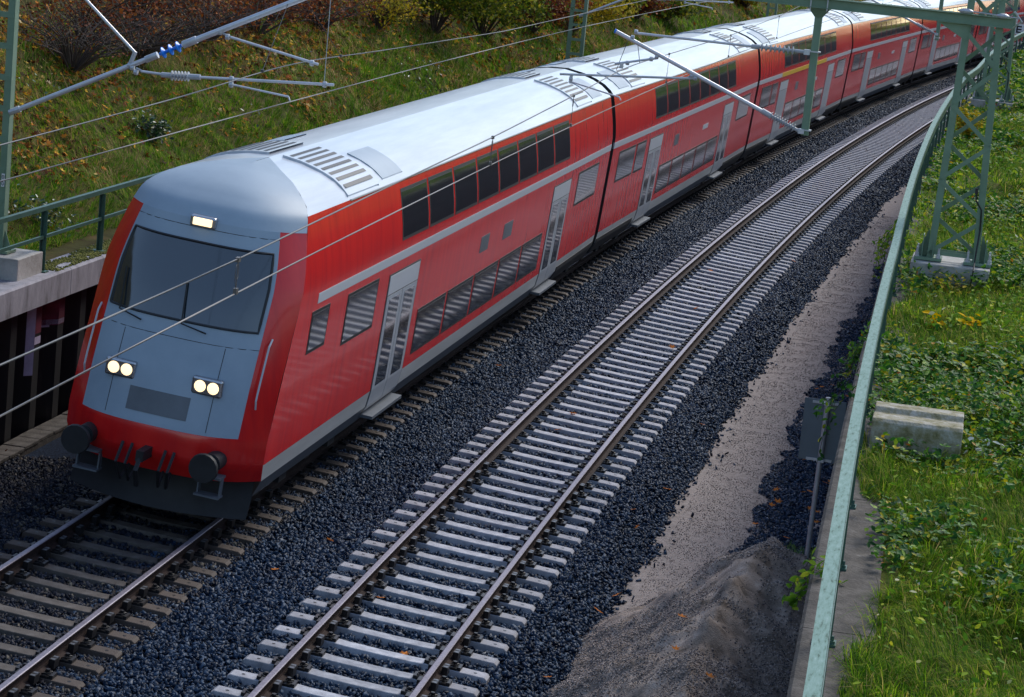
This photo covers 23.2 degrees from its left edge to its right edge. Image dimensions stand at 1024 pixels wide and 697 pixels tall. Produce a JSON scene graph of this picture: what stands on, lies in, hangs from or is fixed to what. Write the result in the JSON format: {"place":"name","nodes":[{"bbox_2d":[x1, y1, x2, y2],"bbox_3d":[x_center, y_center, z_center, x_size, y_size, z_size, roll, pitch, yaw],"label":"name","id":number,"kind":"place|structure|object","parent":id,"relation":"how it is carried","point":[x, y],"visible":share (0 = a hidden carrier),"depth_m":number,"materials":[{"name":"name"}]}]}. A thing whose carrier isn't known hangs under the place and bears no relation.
{"place":"outdoors","nodes":[
{"label":"outdoors","id":0,"kind":"place"},
{"bbox_2d":[0,0,865,260],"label":"slope ground","id":1,"kind":"structure","parent":0,"point":[69,247],"depth_m":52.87,"materials":[{"name":"green plant"}]},
{"bbox_2d":[8,184,81,236],"bbox_3d":[-7.931,-2.317,41.633,1.343,0.855,1.574,2,11,-17],"label":"weed","id":2,"kind":"object","parent":1,"relation":"on","point":[39,218],"visible":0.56,"depth_m":41.55,"materials":[{"name":"green plant"}]},
{"bbox_2d":[0,0,173,73],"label":"shrub","id":3,"kind":"object","parent":1,"relation":"on","point":[77,61],"visible":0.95,"depth_m":49.68,"materials":[{"name":"brown plant"}]},
{"bbox_2d":[34,0,170,46],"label":"shrub","id":4,"kind":"object","parent":1,"relation":"on","point":[121,9],"visible":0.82,"depth_m":51.67,"materials":[{"name":"brown plant"}]},
{"bbox_2d":[131,107,173,143],"bbox_3d":[-7.204,-4.472,49.711,0.971,0.767,0.861,8,11,11],"label":"weed","id":5,"kind":"object","parent":1,"relation":"on","point":[154,129],"visible":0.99,"depth_m":49.69,"materials":[{"name":"green plant"}]},
{"bbox_2d":[98,0,221,30],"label":"shrub","id":6,"kind":"object","parent":1,"relation":"on","point":[133,4],"visible":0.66,"depth_m":55.66,"materials":[{"name":"brown plant"}]},
{"bbox_2d":[64,0,266,64],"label":"shrub","id":7,"kind":"object","parent":1,"relation":"on","point":[179,29],"visible":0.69,"depth_m":53.49,"materials":[{"name":"brown plant"}]},
{"bbox_2d":[152,0,297,43],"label":"shrub","id":8,"kind":"object","parent":1,"relation":"on","point":[244,9],"visible":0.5,"depth_m":57.97,"materials":[{"name":"brown plant"}]},
{"bbox_2d":[216,0,343,43],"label":"shrub","id":9,"kind":"object","parent":1,"relation":"on","point":[292,10],"visible":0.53,"depth_m":62.06,"materials":[{"name":"brown plant"}]},
{"bbox_2d":[17,1,564,126],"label":"ivy","id":10,"kind":"object","parent":1,"relation":"on","point":[304,64],"visible":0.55,"depth_m":69.17,"materials":[{"name":"green plant"}]},
{"bbox_2d":[288,0,385,33],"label":"shrub","id":11,"kind":"object","parent":1,"relation":"on","point":[331,20],"visible":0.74,"depth_m":66.83,"materials":[{"name":"brown plant"}]},
{"bbox_2d":[341,0,437,30],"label":"shrub","id":12,"kind":"object","parent":1,"relation":"on","point":[389,15],"visible":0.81,"depth_m":71.38,"materials":[{"name":"green plant"}]},
{"bbox_2d":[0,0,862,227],"bbox_3d":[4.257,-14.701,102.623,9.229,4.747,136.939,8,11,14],"label":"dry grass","id":13,"kind":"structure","parent":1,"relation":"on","point":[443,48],"depth_m":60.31,"materials":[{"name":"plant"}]},
{"bbox_2d":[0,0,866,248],"bbox_3d":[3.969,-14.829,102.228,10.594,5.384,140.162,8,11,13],"label":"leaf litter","id":14,"kind":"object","parent":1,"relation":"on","point":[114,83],"visible":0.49,"depth_m":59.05,"materials":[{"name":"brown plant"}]},
{"bbox_2d":[403,0,536,35],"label":"shrub","id":15,"kind":"object","parent":1,"relation":"on","point":[449,6],"visible":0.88,"depth_m":75.69,"materials":[{"name":"green plant"}]},
{"bbox_2d":[456,0,596,38],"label":"shrub","id":16,"kind":"object","parent":1,"relation":"on","point":[532,7],"visible":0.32,"depth_m":81.17,"materials":[{"name":"green plant"}]},
{"bbox_2d":[509,0,604,31],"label":"shrub","id":17,"kind":"object","parent":1,"relation":"on","point":[559,6],"visible":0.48,"depth_m":86.31,"materials":[{"name":"green plant"}]},
{"bbox_2d":[565,0,588,58],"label":"catenary mast","id":18,"kind":"object","parent":1,"relation":"on","point":[570,38],"visible":0.48,"depth_m":81.14,"materials":[{"name":"green metal"}]},
{"bbox_2d":[579,0,732,16],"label":"cantilever arm","id":19,"kind":"object","parent":18,"relation":"attached to","point":[618,1],"visible":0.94,"depth_m":80.23},
{"bbox_2d":[554,0,645,32],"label":"shrub","id":20,"kind":"object","parent":1,"relation":"on","point":[606,15],"visible":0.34,"depth_m":91.20,"materials":[{"name":"green plant"}]},
{"bbox_2d":[600,0,657,18],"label":"shrub","id":21,"kind":"object","parent":1,"relation":"on","point":[639,3],"visible":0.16,"depth_m":98.61,"materials":[{"name":"green plant"}]},
{"bbox_2d":[622,0,678,19],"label":"shrub","id":22,"kind":"object","parent":1,"relation":"on","point":[643,8],"visible":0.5,"depth_m":103.27,"materials":[{"name":"green plant"}]},
{"bbox_2d":[650,0,714,23],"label":"shrub","id":23,"kind":"object","parent":1,"relation":"on","point":[682,11],"visible":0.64,"depth_m":107.70,"materials":[{"name":"green plant"}]},
{"bbox_2d":[0,39,1023,696],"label":"ballast bed","id":24,"kind":"object","parent":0,"point":[54,449],"visible":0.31,"depth_m":37.59,"materials":[{"name":"grey gravel"}]},
{"bbox_2d":[0,410,67,463],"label":"cable trough","id":25,"kind":"object","parent":24,"relation":"on","point":[33,439],"visible":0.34,"depth_m":38.28,"materials":[{"name":"concrete"}]},
{"bbox_2d":[0,241,105,445],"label":"retaining wall","id":26,"kind":"structure","parent":24,"relation":"on","point":[39,310],"depth_m":38.76,"materials":[{"name":"concrete"}]},
{"bbox_2d":[0,248,42,280],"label":"mast foundation","id":27,"kind":"object","parent":26,"relation":"on","point":[19,264],"visible":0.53,"depth_m":37.67,"materials":[{"name":"concrete"}]},
{"bbox_2d":[0,0,19,254],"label":"catenary mast","id":28,"kind":"object","parent":27,"relation":"on","point":[8,77],"visible":0.93,"depth_m":37.46,"materials":[{"name":"green metal"}]},
{"bbox_2d":[8,0,333,114],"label":"cantilever arm","id":29,"kind":"object","parent":28,"relation":"attached to","point":[131,64],"visible":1,"depth_m":36.75},
{"bbox_2d":[0,0,713,181],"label":"overhead line","id":30,"kind":"object","parent":29,"relation":"hanging from","point":[262,71],"visible":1,"depth_m":35.36,"materials":[{"name":"grey metal"}]},
{"bbox_2d":[45,238,111,271],"bbox_3d":[-6.580,-1.822,42.203,0.515,0.069,7.297,8,11,10],"label":"moss","id":31,"kind":"object","parent":26,"relation":"on","point":[80,255],"visible":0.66,"depth_m":40.11,"materials":[{"name":"green plant"}]},
{"bbox_2d":[0,171,162,272],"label":"railing","id":32,"kind":"object","parent":26,"relation":"on","point":[44,235],"visible":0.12,"depth_m":39.33,"materials":[{"name":"green metal"}]},
{"bbox_2d":[0,454,352,696],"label":"ballast stones","id":33,"kind":"object","parent":24,"relation":"on","point":[51,487],"visible":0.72,"depth_m":32.54,"materials":[{"name":"grey gravel"}]},
{"bbox_2d":[0,53,1013,696],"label":"railway track","id":34,"kind":"structure","parent":24,"relation":"on","point":[66,647],"depth_m":32.83,"materials":[{"name":"metal"}]},
{"bbox_2d":[61,68,612,519],"bbox_3d":[-1.828,-2.030,44.834,2.860,4.668,27.114,12,12,10],"label":"train carriage","id":35,"kind":"object","parent":34,"relation":"on","point":[229,408],"visible":0.98,"depth_m":34.45,"materials":[{"name":"red paint"}]},
{"bbox_2d":[305,303,330,354],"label":"cab side window","id":36,"kind":"structure","parent":35,"relation":"in","point":[319,320],"depth_m":34.09,"materials":[{"name":"grey glass"}]},
{"bbox_2d":[340,278,379,345],"bbox_3d":[-2.232,-0.549,36.340,0.038,0.760,1.750,12,12,10],"label":"end window","id":37,"kind":"structure","parent":35,"relation":"in","point":[360,307],"depth_m":36.28,"materials":[{"name":"black glass"}]},
{"bbox_2d":[359,259,420,419],"bbox_3d":[-1.877,-0.179,38.941,0.220,2.285,2.000,12,12,10],"label":"door","id":38,"kind":"structure","parent":35,"relation":"in","point":[402,285],"depth_m":38.86,"materials":[{"name":"grey metal"}]},
{"bbox_2d":[400,178,428,240],"bbox_3d":[-1.532,-2.183,38.894,0.147,0.794,1.700,8,11,10],"label":"upper window","id":39,"kind":"structure","parent":35,"relation":"in","point":[415,217],"depth_m":38.85,"materials":[{"name":"black glass"}]},
{"bbox_2d":[410,292,445,353],"bbox_3d":[-1.393,-0.433,41.297,0.040,0.760,2.030,12,12,10],"label":"lower window","id":40,"kind":"structure","parent":35,"relation":"in","point":[429,317],"depth_m":41.23,"materials":[{"name":"black glass"}]},
{"bbox_2d":[428,168,453,226],"bbox_3d":[-1.169,-2.475,40.632,0.147,0.794,1.700,8,11,10],"label":"upper window","id":41,"kind":"structure","parent":35,"relation":"in","point":[442,201],"depth_m":40.57,"materials":[{"name":"black glass"}]},
{"bbox_2d":[440,275,473,333],"bbox_3d":[-0.961,-0.781,43.363,0.040,0.760,2.030,12,12,10],"label":"lower window","id":42,"kind":"structure","parent":35,"relation":"in","point":[458,297],"depth_m":43.31,"materials":[{"name":"grey glass"}]},
{"bbox_2d":[453,158,477,214],"bbox_3d":[-0.805,-2.768,42.371,0.147,0.794,1.700,8,11,10],"label":"upper window","id":43,"kind":"structure","parent":35,"relation":"in","point":[466,190],"depth_m":42.31,"materials":[{"name":"black glass"}]},
{"bbox_2d":[468,259,498,314],"bbox_3d":[-0.540,-1.131,45.435,0.041,0.760,2.030,12,12,10],"label":"lower window","id":44,"kind":"structure","parent":35,"relation":"in","point":[484,280],"depth_m":45.37,"materials":[{"name":"grey glass"}]},
{"bbox_2d":[477,149,498,202],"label":"upper window","id":45,"kind":"structure","parent":35,"relation":"in","point":[488,178],"depth_m":44.05,"materials":[{"name":"black glass"}]},
{"bbox_2d":[493,245,521,297],"bbox_3d":[-0.097,-1.476,47.497,0.040,0.760,2.030,12,12,10],"label":"lower window","id":46,"kind":"structure","parent":35,"relation":"in","point":[508,264],"depth_m":47.43,"materials":[{"name":"grey glass"}]},
{"bbox_2d":[498,141,518,192],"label":"upper window","id":47,"kind":"structure","parent":35,"relation":"in","point":[509,166],"depth_m":45.79,"materials":[{"name":"black glass"}]},
{"bbox_2d":[518,133,536,182],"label":"upper window","id":48,"kind":"structure","parent":35,"relation":"in","point":[528,156],"depth_m":47.56,"materials":[{"name":"black glass"}]},
{"bbox_2d":[516,232,542,281],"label":"lower window","id":49,"kind":"structure","parent":35,"relation":"in","point":[530,249],"depth_m":49.49,"materials":[{"name":"grey glass"}]},
{"bbox_2d":[536,126,554,173],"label":"upper window","id":50,"kind":"structure","parent":35,"relation":"in","point":[546,153],"depth_m":49.26,"materials":[{"name":"black glass"}]},
{"bbox_2d":[529,178,571,294],"bbox_3d":[0.837,-2.364,51.932,0.220,2.285,2.000,12,12,10],"label":"door","id":51,"kind":"structure","parent":35,"relation":"in","point":[561,191],"depth_m":51.84,"materials":[{"name":"grey metal"}]},
{"bbox_2d":[554,120,570,165],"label":"upper window","id":52,"kind":"structure","parent":35,"relation":"in","point":[562,139],"depth_m":51.01,"materials":[{"name":"black glass"}]},
{"bbox_2d":[573,162,599,205],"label":"end window","id":53,"kind":"structure","parent":35,"relation":"in","point":[586,183],"depth_m":54.73,"materials":[{"name":"grey glass"}]},
{"bbox_2d":[528,28,758,259],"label":"train carriage","id":54,"kind":"object","parent":34,"relation":"on","point":[673,140],"visible":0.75,"depth_m":66.16,"materials":[{"name":"red paint"}]},
{"bbox_2d":[614,144,636,182],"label":"end window","id":55,"kind":"structure","parent":54,"relation":"in","point":[625,160],"depth_m":59.63,"materials":[{"name":"grey glass"}]},
{"bbox_2d":[632,140,646,172],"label":"end window","id":56,"kind":"structure","parent":54,"relation":"in","point":[641,147],"depth_m":61.52,"materials":[{"name":"grey glass"}]},
{"bbox_2d":[629,133,663,226],"bbox_3d":[3.484,-4.342,63.792,0.220,2.285,2.000,13,12,11],"label":"door","id":57,"kind":"structure","parent":54,"relation":"in","point":[655,144],"depth_m":63.70,"materials":[{"name":"grey metal"}]},
{"bbox_2d":[655,84,667,118],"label":"upper window","id":58,"kind":"structure","parent":54,"relation":"in","point":[661,92],"depth_m":63.55,"materials":[{"name":"black glass"}]},
{"bbox_2d":[654,159,671,193],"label":"lower window","id":59,"kind":"structure","parent":54,"relation":"in","point":[664,169],"depth_m":65.95,"materials":[{"name":"grey glass"}]},
{"bbox_2d":[667,80,678,113],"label":"upper window","id":60,"kind":"structure","parent":54,"relation":"in","point":[673,88],"depth_m":65.31,"materials":[{"name":"black glass"}]},
{"bbox_2d":[667,153,683,185],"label":"lower window","id":61,"kind":"structure","parent":54,"relation":"in","point":[676,165],"depth_m":67.96,"materials":[{"name":"grey glass"}]},
{"bbox_2d":[678,76,689,108],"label":"upper window","id":62,"kind":"structure","parent":54,"relation":"in","point":[684,87],"depth_m":67.04,"materials":[{"name":"black glass"}]},
{"bbox_2d":[680,147,695,178],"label":"lower window","id":63,"kind":"structure","parent":54,"relation":"in","point":[688,159],"depth_m":69.98,"materials":[{"name":"grey glass"}]},
{"bbox_2d":[690,73,699,104],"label":"upper window","id":64,"kind":"structure","parent":54,"relation":"in","point":[694,85],"depth_m":68.75,"materials":[{"name":"black glass"}]},
{"bbox_2d":[692,141,706,171],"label":"lower window","id":65,"kind":"structure","parent":54,"relation":"in","point":[700,149],"depth_m":71.99,"materials":[{"name":"grey glass"}]},
{"bbox_2d":[700,69,709,100],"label":"upper window","id":66,"kind":"structure","parent":54,"relation":"in","point":[705,88],"depth_m":70.55,"materials":[{"name":"black glass"}]},
{"bbox_2d":[703,135,717,164],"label":"lower window","id":67,"kind":"structure","parent":54,"relation":"in","point":[711,143],"depth_m":73.99,"materials":[{"name":"grey glass"}]},
{"bbox_2d":[709,66,718,96],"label":"upper window","id":68,"kind":"structure","parent":54,"relation":"in","point":[714,72],"depth_m":72.29,"materials":[{"name":"black glass"}]},
{"bbox_2d":[707,101,733,178],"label":"door","id":69,"kind":"structure","parent":54,"relation":"in","point":[728,109],"depth_m":76.19,"materials":[{"name":"grey metal"}]},
{"bbox_2d":[719,63,727,92],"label":"upper window","id":70,"kind":"structure","parent":54,"relation":"in","point":[723,70],"depth_m":74.04,"materials":[{"name":"black glass"}]},
{"bbox_2d":[728,60,735,88],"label":"upper window","id":71,"kind":"structure","parent":54,"relation":"in","point":[731,65],"depth_m":75.76,"materials":[{"name":"black glass"}]},
{"bbox_2d":[735,93,750,120],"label":"end window","id":72,"kind":"structure","parent":54,"relation":"in","point":[742,109],"depth_m":79.34,"materials":[{"name":"grey glass"}]},
{"bbox_2d":[704,9,851,165],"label":"train carriage","id":73,"kind":"object","parent":34,"relation":"on","point":[781,86],"visible":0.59,"depth_m":91.09,"materials":[{"name":"red paint"}]},
{"bbox_2d":[759,85,771,107],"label":"end window","id":74,"kind":"structure","parent":73,"relation":"in","point":[766,91],"depth_m":84.31,"materials":[{"name":"grey glass"}]},
{"bbox_2d":[765,79,788,145],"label":"door","id":75,"kind":"structure","parent":73,"relation":"in","point":[784,84],"depth_m":88.34,"materials":[{"name":"grey metal"}]},
{"bbox_2d":[789,97,800,119],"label":"lower window","id":76,"kind":"structure","parent":73,"relation":"in","point":[794,111],"depth_m":92.58,"materials":[{"name":"grey glass"}]},
{"bbox_2d":[814,62,834,120],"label":"door","id":77,"kind":"structure","parent":73,"relation":"in","point":[830,66],"depth_m":100.75,"materials":[{"name":"grey metal"}]},
{"bbox_2d":[828,0,921,115],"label":"train carriage","id":78,"kind":"object","parent":34,"relation":"on","point":[884,48],"visible":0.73,"depth_m":116.14,"materials":[{"name":"red paint"}]},
{"bbox_2d":[855,50,872,101],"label":"door","id":79,"kind":"structure","parent":78,"relation":"in","point":[869,54],"depth_m":112.82,"materials":[{"name":"grey metal"}]},
{"bbox_2d":[892,40,907,86],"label":"door","id":80,"kind":"structure","parent":78,"relation":"in","point":[904,46],"depth_m":125.19,"materials":[{"name":"grey metal"}]},
{"bbox_2d":[902,0,978,84],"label":"train carriage","id":81,"kind":"object","parent":34,"relation":"on","point":[932,54],"visible":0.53,"depth_m":139.14,"materials":[{"name":"red paint"}]},
{"bbox_2d":[924,35,936,74],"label":"door","id":82,"kind":"structure","parent":81,"relation":"in","point":[934,42],"depth_m":137.12,"materials":[{"name":"grey metal"}]},
{"bbox_2d":[967,0,1023,63],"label":"train carriage","id":83,"kind":"object","parent":34,"relation":"on","point":[982,35],"visible":0.23,"depth_m":161.03,"materials":[{"name":"red paint"}]},
{"bbox_2d":[210,75,981,696],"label":"railway track","id":84,"kind":"structure","parent":24,"relation":"on","point":[398,547],"depth_m":39.16,"materials":[{"name":"metal"}]},
{"bbox_2d":[729,244,890,558],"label":"ballast stones","id":85,"kind":"object","parent":24,"relation":"on","point":[795,499],"visible":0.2,"depth_m":41.71,"materials":[{"name":"grey gravel"}]},
{"bbox_2d":[608,183,907,614],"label":"sand path","id":86,"kind":"structure","parent":0,"point":[892,208],"depth_m":44.45,"materials":[{"name":"grey sand"}]},
{"bbox_2d":[547,537,811,696],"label":"sand heap","id":87,"kind":"object","parent":86,"relation":"on","point":[710,631],"visible":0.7,"depth_m":28.97,"materials":[{"name":"grey sand"}]},
{"bbox_2d":[546,216,897,696],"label":"grit","id":88,"kind":"object","parent":86,"relation":"on","point":[580,674],"visible":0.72,"depth_m":30.27,"materials":[{"name":"grey gravel"}]},
{"bbox_2d":[798,397,846,557],"bbox_3d":[4.260,2.044,35.084,0.580,2.790,0.111,8,11,10],"label":"sign board","id":89,"kind":"object","parent":86,"relation":"on","point":[812,430],"visible":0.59,"depth_m":34.98,"materials":[{"name":"metal"}]},
{"bbox_2d":[787,55,1013,696],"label":"retaining wall","id":90,"kind":"structure","parent":86,"relation":"on","point":[861,573],"depth_m":22.83,"materials":[{"name":"concrete"}]},
{"bbox_2d":[782,548,847,612],"bbox_3d":[2.782,2.161,22.842,0.599,0.617,3.000,7,11,9],"label":"creeper","id":91,"kind":"object","parent":90,"relation":"on","point":[792,599],"visible":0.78,"depth_m":22.72,"materials":[{"name":"green plant"}]},
{"bbox_2d":[813,358,879,461],"bbox_3d":[4.367,0.725,32.463,0.763,1.030,3.000,8,11,10],"label":"creeper","id":92,"kind":"object","parent":90,"relation":"attached to","point":[849,393],"visible":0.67,"depth_m":31.57,"materials":[{"name":"green plant"}]},
{"bbox_2d":[831,320,889,398],"bbox_3d":[5.022,0.204,35.639,0.799,1.059,3.000,8,11,10],"label":"creeper","id":93,"kind":"object","parent":90,"relation":"attached to","point":[857,350],"visible":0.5,"depth_m":35.55,"materials":[{"name":"green plant"}]},
{"bbox_2d":[871,219,911,280],"bbox_3d":[7.354,-1.975,48.212,0.792,1.080,3.081,7,11,8],"label":"creeper","id":94,"kind":"object","parent":90,"relation":"on","point":[885,244],"visible":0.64,"depth_m":47.81,"materials":[{"name":"green plant"}]},
{"bbox_2d":[803,31,1023,696],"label":"railing","id":95,"kind":"object","parent":90,"relation":"on","point":[823,640],"visible":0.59,"depth_m":25.49,"materials":[{"name":"green metal"}]},
{"bbox_2d":[969,97,1012,109],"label":"mast foundation","id":96,"kind":"object","parent":90,"relation":"on","point":[975,102],"visible":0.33,"depth_m":82.33,"materials":[{"name":"concrete"}]},
{"bbox_2d":[934,0,1017,102],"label":"catenary mast","id":97,"kind":"object","parent":96,"relation":"on","point":[1006,95],"visible":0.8,"depth_m":82.38,"materials":[{"name":"green metal"}]},
{"bbox_2d":[825,58,1023,696],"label":"verge ground","id":98,"kind":"structure","parent":0,"point":[884,569],"depth_m":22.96,"materials":[{"name":"green plant"}]},
{"bbox_2d":[869,401,963,465],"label":"concrete block","id":99,"kind":"structure","parent":98,"relation":"on","point":[932,428],"depth_m":28.10,"materials":[{"name":"grey concrete"}]},
{"bbox_2d":[853,49,1023,695],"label":"leafy weeds","id":100,"kind":"object","parent":98,"relation":"on","point":[1000,621],"visible":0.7,"depth_m":35.37,"materials":[{"name":"green plant"}]},
{"bbox_2d":[859,47,1023,614],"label":"brambles","id":101,"kind":"object","parent":98,"relation":"on","point":[900,364],"visible":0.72,"depth_m":31.42,"materials":[{"name":"green plant"}]},
{"bbox_2d":[923,267,972,294],"bbox_3d":[7.143,-1.076,41.080,0.801,0.504,0.830,2,11,-18],"label":"weed","id":102,"kind":"object","parent":98,"relation":"on","point":[943,287],"visible":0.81,"depth_m":40.99,"materials":[{"name":"green plant"}]},
{"bbox_2d":[909,252,989,286],"bbox_3d":[7.427,-1.107,42.387,1.320,0.770,1.300,8,11,10],"label":"mast foundation","id":103,"kind":"object","parent":98,"relation":"on","point":[948,263],"visible":0.34,"depth_m":41.75,"materials":[{"name":"concrete"}]},
{"bbox_2d":[748,0,1022,286],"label":"catenary mast","id":104,"kind":"object","parent":103,"relation":"on","point":[961,21],"visible":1,"depth_m":41.70,"materials":[{"name":"green metal"}]},
{"bbox_2d":[560,29,809,133],"bbox_3d":[2.929,-4.622,42.471,4.282,1.452,0.150,8,11,10],"label":"cantilever arm","id":105,"kind":"object","parent":104,"relation":"attached to","point":[695,76],"visible":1,"depth_m":42.40},
{"bbox_2d":[0,0,897,416],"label":"overhead line","id":106,"kind":"object","parent":105,"relation":"hanging from","point":[238,260],"visible":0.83,"depth_m":21.85,"materials":[{"name":"grey metal"}]},
{"bbox_2d":[954,99,984,141],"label":"shrub","id":107,"kind":"object","parent":98,"relation":"on","point":[960,124],"visible":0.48,"depth_m":68.93,"materials":[{"name":"yellow plant"}]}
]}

